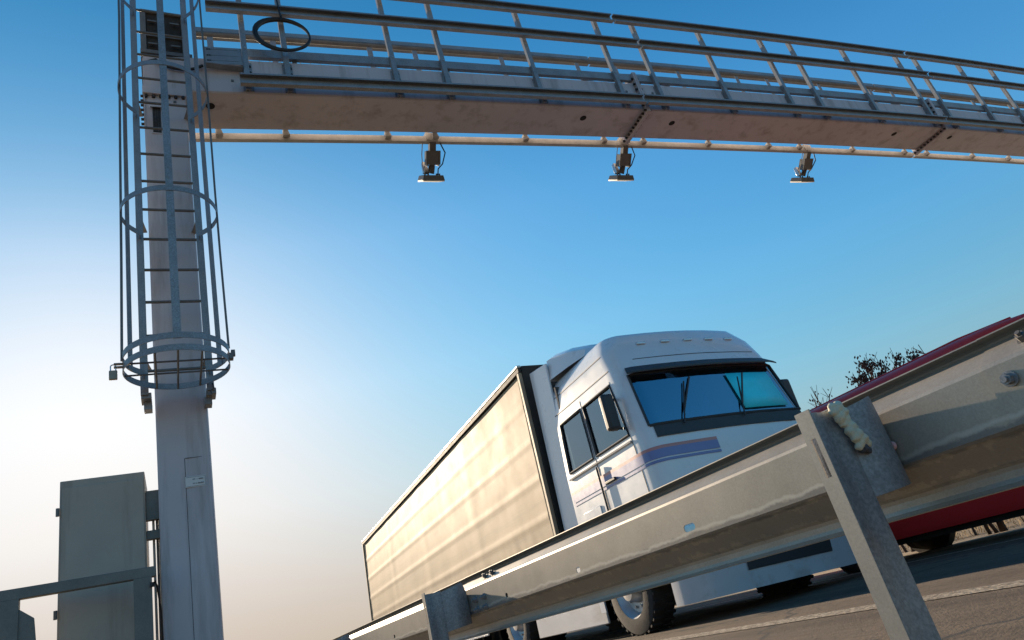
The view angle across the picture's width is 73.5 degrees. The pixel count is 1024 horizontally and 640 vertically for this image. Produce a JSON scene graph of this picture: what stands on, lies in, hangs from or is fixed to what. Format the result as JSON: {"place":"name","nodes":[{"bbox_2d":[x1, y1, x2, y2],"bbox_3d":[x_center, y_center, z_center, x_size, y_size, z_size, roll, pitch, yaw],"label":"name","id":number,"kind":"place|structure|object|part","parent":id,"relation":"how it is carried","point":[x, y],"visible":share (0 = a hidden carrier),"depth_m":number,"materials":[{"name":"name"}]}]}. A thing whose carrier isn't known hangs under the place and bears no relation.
{"place":"outdoors","nodes":[
{"label":"outdoors","id":0,"kind":"place"},
{"bbox_2d":[0,0,1023,639],"label":"sky","id":1,"kind":"structure","parent":0,"point":[373,309],"materials":[{"name":"blue"}]},
{"bbox_2d":[565,529,1023,639],"bbox_3d":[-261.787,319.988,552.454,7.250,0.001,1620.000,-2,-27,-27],"label":"road","id":2,"kind":"structure","parent":0,"point":[997,614],"depth_m":5.15,"materials":[{"name":"grey asphalt"}]},
{"bbox_2d":[362,330,856,639],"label":"semi truck","id":3,"kind":"object","parent":2,"relation":"on","point":[528,456],"visible":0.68,"depth_m":9.06,"materials":[{"name":"white paint"}]},
{"bbox_3d":[1.048,2.547,8.597,0.012,0.340,0.460,-2,-27,-24],"label":"locker door","id":4,"kind":"part","parent":3,"relation":"part of","materials":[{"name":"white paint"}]},
{"bbox_2d":[660,580,1023,639],"bbox_3d":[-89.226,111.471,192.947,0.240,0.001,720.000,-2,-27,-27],"label":"edge line","id":5,"kind":"object","parent":2,"relation":"on","point":[947,594],"depth_m":4.51,"materials":[{"name":"white paint"}]},
{"bbox_2d":[689,537,1023,609],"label":"lane line","id":6,"kind":"object","parent":2,"relation":"on","point":[861,572],"visible":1,"depth_m":7.73,"materials":[{"name":"white paint"}]},
{"bbox_2d":[810,314,1023,573],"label":"red van","id":7,"kind":"object","parent":2,"relation":"on","point":[935,529],"visible":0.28,"depth_m":7.79,"materials":[{"name":"paint"}]},
{"bbox_2d":[675,526,1023,606],"bbox_3d":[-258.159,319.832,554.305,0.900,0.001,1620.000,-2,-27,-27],"label":"road shoulder","id":8,"kind":"object","parent":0,"point":[954,543],"depth_m":9.47},
{"bbox_2d":[831,516,1023,569],"bbox_3d":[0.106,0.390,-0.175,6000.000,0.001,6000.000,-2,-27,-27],"label":"ground","id":9,"kind":"structure","parent":0,"point":[1008,525],"depth_m":11.05,"materials":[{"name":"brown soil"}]},
{"bbox_2d":[0,566,163,639],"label":"steel barrier","id":10,"kind":"object","parent":9,"relation":"on","point":[16,623],"visible":1,"depth_m":4.71,"materials":[{"name":"grey metal"}]},
{"bbox_2d":[53,472,162,639],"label":"roadside cabinet","id":11,"kind":"object","parent":9,"relation":"on","point":[103,524],"visible":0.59,"depth_m":5.16,"materials":[{"name":"grey metal"}]},
{"bbox_3d":[-2.965,2.099,4.986,0.545,1.860,0.012,-2,-27,-27],"label":"door","id":12,"kind":"part","parent":11,"relation":"part of","materials":[{"name":"grey paint"}]},
{"bbox_2d":[114,0,1023,639],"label":"toll gantry","id":13,"kind":"object","parent":9,"relation":"on","point":[184,94],"visible":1,"depth_m":8.39,"materials":[{"name":"grey metal"}]},
{"bbox_2d":[109,364,117,380],"bbox_3d":[-2.947,0.385,5.069,0.055,0.127,0.022,-2,-27,-27],"label":"padlock","id":14,"kind":"object","parent":13,"relation":"hanging from","point":[113,375],"visible":1,"depth_m":5.05,"materials":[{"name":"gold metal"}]},
{"bbox_2d":[185,475,205,487],"bbox_3d":[-2.542,1.295,5.516,0.152,0.088,0.011,-2,-27,-27],"label":"sign plate","id":15,"kind":"object","parent":13,"relation":"attached to","point":[195,481],"visible":1,"depth_m":5.51,"materials":[{"name":"white metal"}]},
{"bbox_2d":[206,383,214,397],"bbox_3d":[-2.498,0.569,5.682,0.050,0.167,0.081,-24,-25,18],"label":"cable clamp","id":16,"kind":"object","parent":13,"relation":"hanging from","point":[209,393],"visible":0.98,"depth_m":5.64,"materials":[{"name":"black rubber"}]},
{"bbox_2d":[252,0,310,51],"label":"cable coil","id":17,"kind":"object","parent":13,"relation":"hanging from","point":[258,24],"visible":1,"depth_m":7.83,"materials":[{"name":"black rubber"}]},
{"bbox_2d":[418,132,445,181],"bbox_3d":[-1.077,-2.093,9.101,0.332,0.559,0.510,-2,-27,-27],"label":"toll antenna","id":18,"kind":"object","parent":13,"relation":"attached to","point":[432,158],"visible":0.98,"depth_m":9.01,"materials":[{"name":"metal"}]},
{"bbox_2d":[608,137,634,180],"bbox_3d":[1.645,-2.350,10.313,0.332,0.559,0.511,-2,-27,-27],"label":"toll antenna","id":19,"kind":"object","parent":13,"relation":"attached to","point":[623,158],"visible":0.98,"depth_m":10.23,"materials":[{"name":"metal"}]},
{"bbox_2d":[790,144,815,182],"bbox_3d":[4.998,-2.621,11.781,0.333,0.559,0.511,-2,-27,-27],"label":"toll antenna","id":20,"kind":"object","parent":13,"relation":"attached to","point":[806,163],"visible":0.98,"depth_m":11.70,"materials":[{"name":"metal"}]},
{"bbox_2d":[332,317,1023,639],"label":"guardrail","id":21,"kind":"object","parent":9,"relation":"on","point":[945,430],"visible":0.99,"depth_m":1.94,"materials":[{"name":"metal"}]},
{"bbox_2d":[827,401,871,453],"bbox_3d":[0.809,0.274,1.619,0.088,0.180,0.038,-2,-27,-27],"label":"foam lump","id":22,"kind":"object","parent":21,"relation":"attached to","point":[838,411],"visible":1,"depth_m":1.61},
{"bbox_2d":[808,386,831,408],"bbox_3d":[5.922,2.558,11.916,0.717,3.033,1.191,-19,-24,7],"label":"roadside tree","id":23,"kind":"object","parent":9,"relation":"on","point":[817,401],"visible":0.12,"depth_m":12.26,"materials":[{"name":"green plant"}]},
{"bbox_2d":[845,352,877,387],"bbox_3d":[6.487,2.101,11.413,0.800,3.165,1.592,-28,-27,27],"label":"roadside tree","id":24,"kind":"object","parent":9,"relation":"on","point":[863,377],"visible":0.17,"depth_m":11.57,"materials":[{"name":"green plant"}]},
{"bbox_2d":[902,344,925,362],"bbox_3d":[6.916,1.563,10.163,0.888,2.916,1.187,-2,-27,-27],"label":"roadside tree","id":25,"kind":"object","parent":9,"relation":"on","point":[914,356],"visible":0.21,"depth_m":10.79,"materials":[{"name":"green plant"}]},
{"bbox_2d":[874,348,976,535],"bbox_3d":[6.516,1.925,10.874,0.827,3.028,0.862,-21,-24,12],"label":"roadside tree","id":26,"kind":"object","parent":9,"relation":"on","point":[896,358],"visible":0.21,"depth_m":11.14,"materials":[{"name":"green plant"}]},
{"bbox_2d":[983,525,991,534],"bbox_3d":[6.222,2.284,9.489,0.216,1.443,0.551,-20,-24,11],"label":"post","id":27,"kind":"object","parent":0,"point":[988,530],"depth_m":9.23,"materials":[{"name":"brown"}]},
{"bbox_2d":[988,521,1007,532],"bbox_3d":[6.247,2.127,9.325,0.611,1.594,0.735,-17,-24,5],"label":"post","id":28,"kind":"object","parent":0,"point":[1001,526],"visible":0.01,"depth_m":9.04,"materials":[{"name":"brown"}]}
]}

